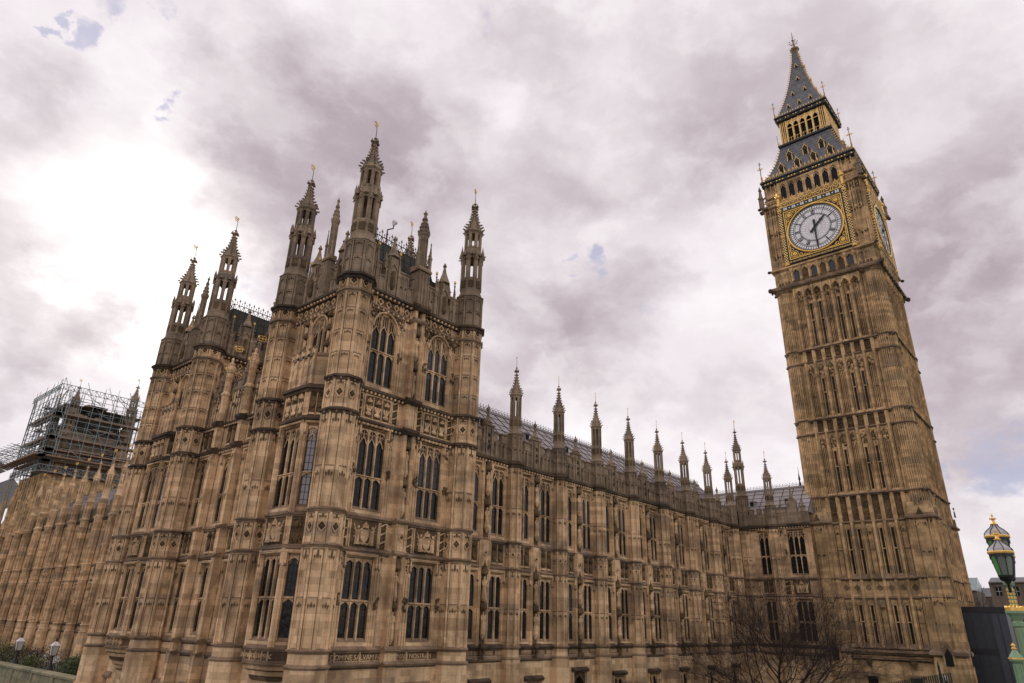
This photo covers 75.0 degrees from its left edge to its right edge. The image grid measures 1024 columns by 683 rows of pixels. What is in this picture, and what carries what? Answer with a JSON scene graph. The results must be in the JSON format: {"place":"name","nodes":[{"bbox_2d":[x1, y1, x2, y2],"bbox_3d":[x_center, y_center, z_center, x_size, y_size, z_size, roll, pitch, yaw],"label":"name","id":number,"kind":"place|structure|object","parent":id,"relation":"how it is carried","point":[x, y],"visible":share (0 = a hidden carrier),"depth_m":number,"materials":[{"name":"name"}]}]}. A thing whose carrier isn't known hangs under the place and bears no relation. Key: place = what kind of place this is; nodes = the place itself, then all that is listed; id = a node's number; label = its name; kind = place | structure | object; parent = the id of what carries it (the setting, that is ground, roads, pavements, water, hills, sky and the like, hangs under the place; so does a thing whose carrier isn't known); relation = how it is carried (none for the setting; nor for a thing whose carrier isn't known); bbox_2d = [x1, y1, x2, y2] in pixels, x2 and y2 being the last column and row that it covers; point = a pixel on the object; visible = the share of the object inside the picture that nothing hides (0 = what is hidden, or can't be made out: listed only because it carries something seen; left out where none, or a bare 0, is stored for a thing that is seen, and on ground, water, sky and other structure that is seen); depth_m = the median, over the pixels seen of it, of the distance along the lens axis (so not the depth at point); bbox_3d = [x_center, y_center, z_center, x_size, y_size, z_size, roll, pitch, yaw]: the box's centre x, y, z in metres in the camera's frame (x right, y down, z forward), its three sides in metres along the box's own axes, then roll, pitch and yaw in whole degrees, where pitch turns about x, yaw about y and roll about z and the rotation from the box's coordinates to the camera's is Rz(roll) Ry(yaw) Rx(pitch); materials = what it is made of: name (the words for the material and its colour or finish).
{"place":"outdoors","nodes":[
{"label":"outdoors","id":0,"kind":"place"},
{"bbox_2d":[0,654,74,670],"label":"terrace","id":1,"kind":"structure","parent":0,"point":[37,663],"depth_m":77.04,"materials":[{"name":"green plant"}]},
{"bbox_2d":[0,637,19,661],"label":"shrub","id":2,"kind":"object","parent":1,"relation":"on","point":[5,650],"visible":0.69,"depth_m":73.91,"materials":[{"name":"green plant"}]},
{"bbox_2d":[11,634,24,663],"bbox_3d":[-47.021,29.723,63.315,0.680,3.620,0.680,-17,-29,37],"label":"lamp post","id":3,"kind":"object","parent":1,"relation":"on","point":[20,642],"visible":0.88,"depth_m":63.41,"materials":[{"name":"glass"}]},
{"bbox_2d":[4,641,36,658],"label":"shrub","id":4,"kind":"object","parent":1,"relation":"on","point":[22,650],"visible":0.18,"depth_m":82.67,"materials":[{"name":"green plant"}]},
{"bbox_2d":[18,654,48,668],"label":"shrub","id":5,"kind":"object","parent":1,"relation":"on","point":[32,663],"visible":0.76,"depth_m":66.02,"materials":[{"name":"green plant"}]},
{"bbox_2d":[0,645,67,668],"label":"shrub","id":6,"kind":"object","parent":1,"relation":"on","point":[32,652],"visible":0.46,"depth_m":70.23,"materials":[{"name":"green plant"}]},
{"bbox_2d":[46,656,59,665],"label":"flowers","id":7,"kind":"object","parent":1,"relation":"on","point":[55,660],"visible":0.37,"depth_m":74.35,"materials":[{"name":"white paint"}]},
{"bbox_2d":[45,637,60,670],"bbox_3d":[-39.652,27.451,57.431,0.680,3.620,0.680,-17,-29,37],"label":"lamp post","id":8,"kind":"object","parent":1,"relation":"on","point":[55,647],"visible":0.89,"depth_m":57.53,"materials":[{"name":"glass"}]},
{"bbox_2d":[40,654,79,673],"bbox_3d":[-38.760,29.335,60.408,4.327,2.559,6.421,-1,-23,7],"label":"shrub","id":9,"kind":"object","parent":1,"relation":"on","point":[54,669],"visible":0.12,"depth_m":58.92,"materials":[{"name":"green plant"}]},
{"bbox_2d":[56,655,80,675],"bbox_3d":[-33.910,26.431,53.266,4.694,2.620,3.805,2,-23,0],"label":"shrub","id":10,"kind":"object","parent":1,"relation":"on","point":[70,664],"visible":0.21,"depth_m":52.82,"materials":[{"name":"green plant"}]},
{"bbox_2d":[152,335,267,682],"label":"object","id":11,"kind":"structure","parent":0,"point":[186,649],"depth_m":44.59,"materials":[{"name":"stone"}]},
{"bbox_2d":[167,562,186,632],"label":"window","id":12,"kind":"structure","parent":11,"relation":"in","point":[183,564],"depth_m":45.29,"materials":[{"name":"stone"}]},
{"bbox_2d":[189,458,207,526],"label":"window","id":13,"kind":"structure","parent":11,"relation":"in","point":[204,464],"depth_m":47.99,"materials":[{"name":"stone"}]},
{"bbox_2d":[190,560,210,634],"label":"window","id":14,"kind":"structure","parent":11,"relation":"in","point":[206,562],"depth_m":43.22,"materials":[{"name":"stone"}]},
{"bbox_2d":[212,559,227,635],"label":"window","id":15,"kind":"structure","parent":11,"relation":"in","point":[224,560],"depth_m":41.85,"materials":[{"name":"stone"}]},
{"bbox_2d":[212,451,231,522],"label":"window","id":16,"kind":"structure","parent":11,"relation":"in","point":[222,486],"depth_m":45.95,"materials":[{"name":"stone"}]},
{"bbox_2d":[233,447,247,520],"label":"window","id":17,"kind":"structure","parent":11,"relation":"in","point":[246,448],"depth_m":44.63,"materials":[{"name":"stone"}]},
{"bbox_2d":[0,0,1023,587],"label":"sky","id":18,"kind":"structure","parent":0,"point":[611,151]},
{"bbox_2d":[466,357,754,682],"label":"long wing","id":19,"kind":"structure","parent":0,"point":[593,562],"depth_m":55.32,"materials":[{"name":"beige stone"}]},
{"bbox_2d":[467,567,478,641],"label":"window","id":20,"kind":"structure","parent":19,"relation":"in","point":[472,573],"depth_m":44.23,"materials":[{"name":"glass"}]},
{"bbox_2d":[472,459,483,532],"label":"window","id":21,"kind":"structure","parent":19,"relation":"in","point":[477,468],"depth_m":46.98,"materials":[{"name":"stone"}]},
{"bbox_2d":[487,569,504,641],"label":"window","id":22,"kind":"structure","parent":19,"relation":"in","point":[495,579],"depth_m":45.75,"materials":[{"name":"glass"}]},
{"bbox_2d":[491,464,507,536],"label":"window","id":23,"kind":"structure","parent":19,"relation":"in","point":[498,473],"depth_m":48.51,"materials":[{"name":"glass"}]},
{"bbox_2d":[519,573,530,641],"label":"window","id":24,"kind":"structure","parent":19,"relation":"in","point":[524,579],"depth_m":47.93,"materials":[{"name":"glass"}]},
{"bbox_2d":[521,472,532,540],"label":"window","id":25,"kind":"structure","parent":19,"relation":"in","point":[525,478],"depth_m":50.69,"materials":[{"name":"glass"}]},
{"bbox_2d":[540,575,553,641],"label":"window","id":26,"kind":"structure","parent":19,"relation":"in","point":[545,581],"depth_m":49.65,"materials":[{"name":"stone"}]},
{"bbox_2d":[540,477,553,544],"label":"window","id":27,"kind":"structure","parent":19,"relation":"in","point":[546,486],"depth_m":52.44,"materials":[{"name":"glass"}]},
{"bbox_2d":[567,484,574,547],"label":"window","id":28,"kind":"structure","parent":19,"relation":"in","point":[569,489],"depth_m":54.66,"materials":[{"name":"stone"}]},
{"bbox_2d":[567,578,575,641],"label":"window","id":29,"kind":"structure","parent":19,"relation":"in","point":[570,580],"depth_m":51.92,"materials":[{"name":"glass"}]},
{"bbox_2d":[582,488,592,550],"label":"window","id":30,"kind":"structure","parent":19,"relation":"in","point":[586,514],"depth_m":56.32,"materials":[{"name":"stone"}]},
{"bbox_2d":[583,580,594,641],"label":"window","id":31,"kind":"structure","parent":19,"relation":"in","point":[587,584],"depth_m":53.55,"materials":[{"name":"stone"}]},
{"bbox_2d":[605,494,611,554],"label":"window","id":32,"kind":"structure","parent":19,"relation":"in","point":[606,496],"depth_m":58.66,"materials":[{"name":"stone"}]},
{"bbox_2d":[608,582,614,640],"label":"window","id":33,"kind":"structure","parent":19,"relation":"in","point":[610,591],"depth_m":55.94,"materials":[{"name":"stone"}]},
{"bbox_2d":[615,675,626,682],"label":"window","id":34,"kind":"structure","parent":19,"relation":"in","point":[618,678],"depth_m":54.78,"materials":[{"name":"stone"}]},
{"bbox_2d":[618,498,627,556],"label":"window","id":35,"kind":"structure","parent":19,"relation":"in","point":[621,504],"depth_m":60.21,"materials":[{"name":"stone"}]},
{"bbox_2d":[621,584,630,640],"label":"window","id":36,"kind":"structure","parent":19,"relation":"in","point":[624,587],"depth_m":57.46,"materials":[{"name":"stone"}]},
{"bbox_2d":[639,504,643,559],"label":"window","id":37,"kind":"structure","parent":19,"relation":"in","point":[640,517],"depth_m":62.63,"materials":[{"name":"stone"}]},
{"bbox_2d":[643,586,647,640],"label":"window","id":38,"kind":"structure","parent":19,"relation":"in","point":[644,600],"depth_m":59.92,"materials":[{"name":"stone"}]},
{"bbox_2d":[649,506,657,561],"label":"window","id":39,"kind":"structure","parent":19,"relation":"in","point":[654,552],"depth_m":64.08,"materials":[{"name":"stone"}]},
{"bbox_2d":[650,672,660,682],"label":"window","id":40,"kind":"structure","parent":19,"relation":"in","point":[653,676],"depth_m":58.65,"materials":[{"name":"stone"}]},
{"bbox_2d":[653,587,662,640],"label":"window","id":41,"kind":"structure","parent":19,"relation":"in","point":[658,625],"depth_m":61.37,"materials":[{"name":"stone"}]},
{"bbox_2d":[668,512,672,564],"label":"window","id":42,"kind":"structure","parent":19,"relation":"in","point":[670,513],"depth_m":66.66,"materials":[{"name":"stone"}]},
{"bbox_2d":[673,589,677,640],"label":"window","id":43,"kind":"structure","parent":19,"relation":"in","point":[674,591],"depth_m":63.94,"materials":[{"name":"stone"}]},
{"bbox_2d":[677,514,685,566],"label":"window","id":44,"kind":"structure","parent":19,"relation":"in","point":[680,525],"depth_m":68.00,"materials":[{"name":"stone"}]},
{"bbox_2d":[681,670,688,682],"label":"window","id":45,"kind":"structure","parent":19,"relation":"in","point":[683,678],"depth_m":62.46,"materials":[{"name":"stone"}]},
{"bbox_2d":[682,590,690,640],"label":"window","id":46,"kind":"structure","parent":19,"relation":"in","point":[685,595],"depth_m":65.34,"materials":[{"name":"stone"}]},
{"bbox_2d":[695,519,698,568],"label":"window","id":47,"kind":"structure","parent":19,"relation":"in","point":[695,519],"depth_m":70.86,"materials":[{"name":"stone"}]},
{"bbox_2d":[702,521,710,570],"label":"window","id":48,"kind":"structure","parent":19,"relation":"in","point":[705,540],"depth_m":71.92,"materials":[{"name":"stone"}]},
{"bbox_2d":[708,593,715,640],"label":"window","id":49,"kind":"structure","parent":19,"relation":"in","point":[711,611],"depth_m":69.15,"materials":[{"name":"glass"}]},
{"bbox_2d":[724,527,731,573],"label":"window","id":50,"kind":"structure","parent":19,"relation":"in","point":[726,529],"depth_m":75.82,"materials":[{"name":"stone"}]},
{"bbox_2d":[731,596,738,640],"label":"window","id":51,"kind":"structure","parent":19,"relation":"in","point":[732,598],"depth_m":73.13,"materials":[{"name":"glass"}]},
{"bbox_2d":[732,667,739,682],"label":"window","id":52,"kind":"structure","parent":19,"relation":"in","point":[735,680],"depth_m":70.16,"materials":[{"name":"stone"}]},
{"bbox_2d":[713,421,831,682],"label":"link range","id":53,"kind":"structure","parent":0,"point":[774,529],"depth_m":75.75,"materials":[{"name":"stone"}]},
{"bbox_2d":[756,530,771,575],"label":"window","id":54,"kind":"structure","parent":53,"relation":"in","point":[762,535],"depth_m":76.76,"materials":[{"name":"glass"}]},
{"bbox_2d":[763,597,779,641],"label":"window","id":55,"kind":"structure","parent":53,"relation":"in","point":[772,605],"depth_m":74.03,"materials":[{"name":"glass"}]},
{"bbox_2d":[784,527,809,574],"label":"window","id":56,"kind":"structure","parent":53,"relation":"in","point":[795,536],"depth_m":74.51,"materials":[{"name":"glass"}]},
{"bbox_2d":[793,597,818,643],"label":"window","id":57,"kind":"structure","parent":53,"relation":"in","point":[810,598],"depth_m":71.98,"materials":[{"name":"glass"}]},
{"bbox_2d":[969,577,987,606],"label":"distant building","id":58,"kind":"structure","parent":0,"point":[976,587],"depth_m":151.73,"materials":[{"name":"grey glass"}]},
{"bbox_2d":[982,588,993,606],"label":"distant building","id":59,"kind":"structure","parent":0,"point":[987,592],"depth_m":167.00,"materials":[{"name":"grey glass"}]},
{"bbox_2d":[984,514,1023,664],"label":"bridge lamp","id":60,"kind":"object","parent":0,"point":[1001,553],"visible":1,"depth_m":18.29,"materials":[{"name":"green metal"}]},
{"bbox_2d":[988,577,1023,665],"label":"distant building","id":61,"kind":"structure","parent":0,"point":[998,591],"depth_m":130.29,"materials":[{"name":"brick"}]},
{"bbox_2d":[995,587,1002,595],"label":"window","id":62,"kind":"structure","parent":61,"relation":"in","point":[998,589],"depth_m":131.08,"materials":[{"name":"black glass"}]},
{"bbox_2d":[1013,587,1020,595],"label":"window","id":63,"kind":"structure","parent":61,"relation":"in","point":[1016,589],"depth_m":129.32,"materials":[{"name":"black glass"}]},
{"bbox_2d":[1008,643,1023,682],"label":"parapet post","id":64,"kind":"object","parent":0,"point":[1015,658],"visible":1,"depth_m":16.75,"materials":[{"name":"green metal"}]},
{"label":"ground","id":65,"kind":"structure","parent":0,"visible":0},
{"bbox_2d":[0,444,132,663],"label":"river front building","id":66,"kind":"structure","parent":65,"relation":"on","point":[53,563],"depth_m":89.59,"materials":[{"name":"stone"}]},
{"bbox_2d":[2,379,140,537],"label":"stone tower","id":67,"kind":"structure","parent":66,"relation":"on","point":[48,479],"depth_m":112.32,"materials":[{"name":"stone"}]},
{"bbox_2d":[67,582,76,619],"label":"window","id":68,"kind":"structure","parent":66,"relation":"in","point":[75,583],"depth_m":83.94,"materials":[{"name":"stone"}]},
{"bbox_2d":[0,377,144,526],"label":"scaffolding","id":69,"kind":"object","parent":66,"relation":"on","point":[26,462],"visible":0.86,"depth_m":113.37,"materials":[{"name":"grey metal"}]},
{"bbox_2d":[80,582,91,621],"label":"window","id":70,"kind":"structure","parent":66,"relation":"in","point":[89,583],"depth_m":80.94,"materials":[{"name":"stone"}]},
{"bbox_2d":[82,523,92,562],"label":"window","id":71,"kind":"structure","parent":66,"relation":"in","point":[90,523],"depth_m":86.65,"materials":[{"name":"stone"}]},
{"bbox_2d":[96,520,107,560],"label":"window","id":72,"kind":"structure","parent":66,"relation":"in","point":[105,524],"depth_m":83.78,"materials":[{"name":"stone"}]},
{"bbox_2d":[73,216,275,682],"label":"stone tower","id":73,"kind":"structure","parent":65,"relation":"on","point":[125,633],"depth_m":50.02,"materials":[{"name":"stone"}]},
{"bbox_2d":[111,561,137,630],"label":"window","id":74,"kind":"structure","parent":73,"relation":"in","point":[131,567],"depth_m":47.63,"materials":[{"name":"stone"}]},
{"bbox_2d":[127,561,146,630],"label":"window","id":75,"kind":"structure","parent":73,"relation":"in","point":[143,563],"depth_m":46.80,"materials":[{"name":"stone"}]},
{"bbox_2d":[104,401,181,670],"bbox_3d":[-27.135,13.744,49.288,4.460,19.000,1.203,-17,-29,37],"label":"bay window","id":76,"kind":"structure","parent":73,"relation":"in","point":[141,539],"depth_m":48.52,"materials":[{"name":"stone"}]},
{"bbox_2d":[135,460,160,529],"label":"window","id":77,"kind":"structure","parent":73,"relation":"in","point":[153,472],"depth_m":50.37,"materials":[{"name":"stone"}]},
{"bbox_2d":[151,460,169,527],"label":"window","id":78,"kind":"structure","parent":73,"relation":"in","point":[164,461],"depth_m":49.53,"materials":[{"name":"stone"}]},
{"bbox_2d":[178,374,188,405],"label":"window","id":79,"kind":"structure","parent":73,"relation":"in","point":[183,384],"depth_m":54.38,"materials":[{"name":"stone"}]},
{"bbox_2d":[226,373,242,380],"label":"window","id":80,"kind":"structure","parent":73,"relation":"in","point":[236,376],"depth_m":53.96,"materials":[{"name":"stone"}]},
{"bbox_2d":[205,120,485,682],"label":"stone tower","id":81,"kind":"structure","parent":65,"relation":"on","point":[349,558],"depth_m":39.71,"materials":[{"name":"stone"}]},
{"bbox_2d":[249,549,281,640],"bbox_3d":[-13.210,13.623,35.966,2.357,4.600,0.470,-17,-29,37],"label":"window","id":82,"kind":"structure","parent":81,"relation":"in","point":[261,623],"depth_m":36.23,"materials":[{"name":"stone"}]},
{"bbox_2d":[241,346,328,682],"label":"bay window","id":83,"kind":"structure","parent":81,"relation":"in","point":[284,527],"depth_m":37.16,"materials":[{"name":"stone"}]},
{"bbox_2d":[271,420,301,508],"bbox_3d":[-13.029,7.128,38.701,2.357,5.000,0.470,-17,-29,37],"label":"window","id":84,"kind":"structure","parent":81,"relation":"in","point":[289,446],"depth_m":38.97,"materials":[{"name":"stone"}]},
{"bbox_2d":[275,549,300,641],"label":"window","id":85,"kind":"structure","parent":81,"relation":"in","point":[283,630],"depth_m":35.41,"materials":[{"name":"glass"}]},
{"bbox_2d":[295,420,319,506],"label":"window","id":86,"kind":"structure","parent":81,"relation":"in","point":[312,428],"depth_m":38.16,"materials":[{"name":"glass"}]},
{"bbox_2d":[310,314,328,351],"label":"window","id":87,"kind":"structure","parent":81,"relation":"in","point":[319,330],"depth_m":42.88,"materials":[{"name":"stone"}]},
{"bbox_2d":[336,551,378,641],"bbox_3d":[-8.436,13.789,36.109,0.440,4.550,2.297,-17,-29,37],"label":"window","id":88,"kind":"structure","parent":81,"relation":"in","point":[358,573],"depth_m":36.23,"materials":[{"name":"glass"}]},
{"bbox_2d":[352,421,390,512],"bbox_3d":[-8.254,7.294,38.844,0.440,5.050,2.297,-17,-29,37],"label":"window","id":89,"kind":"structure","parent":81,"relation":"in","point":[372,445],"depth_m":38.96,"materials":[{"name":"glass"}]},
{"bbox_2d":[367,311,399,389],"bbox_3d":[-8.093,0.480,41.729,0.379,4.952,2.176,-17,-29,37],"label":"window","id":90,"kind":"structure","parent":81,"relation":"in","point":[385,331],"depth_m":41.84,"materials":[{"name":"glass"}]},
{"bbox_2d":[385,220,397,243],"bbox_3d":[-8.568,-7.701,47.293,0.208,2.120,0.794,-17,-29,37],"label":"security camera","id":91,"kind":"object","parent":81,"relation":"attached to","point":[394,222],"visible":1,"depth_m":47.52,"materials":[{"name":"metal"}]},
{"bbox_2d":[405,558,438,641],"bbox_3d":[-5.401,15.238,39.349,0.440,4.550,2.277,-17,-29,37],"label":"window","id":92,"kind":"structure","parent":81,"relation":"in","point":[418,625],"depth_m":39.49,"materials":[{"name":"glass"}]},
{"bbox_2d":[415,439,445,522],"bbox_3d":[-5.220,8.743,42.085,0.440,5.050,2.277,-17,-29,37],"label":"window","id":93,"kind":"structure","parent":81,"relation":"in","point":[428,489],"depth_m":42.22,"materials":[{"name":"glass"}]},
{"bbox_2d":[424,333,450,408],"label":"window","id":94,"kind":"structure","parent":81,"relation":"in","point":[439,354],"depth_m":45.10,"materials":[{"name":"glass"}]},
{"bbox_2d":[658,554,918,682],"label":"bare tree","id":95,"kind":"object","parent":65,"relation":"on","point":[797,649],"visible":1,"depth_m":50.60,"materials":[{"name":"brown plant"}]},
{"bbox_2d":[757,33,977,682],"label":"clock tower","id":96,"kind":"structure","parent":65,"relation":"on","point":[884,529],"depth_m":78.16,"materials":[{"name":"stone"}]},
{"bbox_2d":[889,660,952,682],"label":"iron fence","id":97,"kind":"object","parent":65,"relation":"on","point":[939,675],"visible":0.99,"depth_m":54.50,"materials":[{"name":"black metal"}]},
{"bbox_2d":[975,585,993,606],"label":"distant tree","id":98,"kind":"object","parent":65,"relation":"on","point":[982,600],"visible":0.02,"depth_m":138.36,"materials":[{"name":"brown plant"}]},
{"bbox_2d":[961,607,1018,682],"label":"site hoarding","id":99,"kind":"object","parent":65,"relation":"on","point":[991,638],"visible":0.77,"depth_m":67.31,"materials":[{"name":"grey metal"}]},
{"label":"water","id":100,"kind":"structure","parent":0,"visible":0},
{"bbox_2d":[0,661,75,682],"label":"terrace wall","id":101,"kind":"structure","parent":100,"relation":"in","point":[12,673],"depth_m":53.57,"materials":[{"name":"stone"}]}
]}

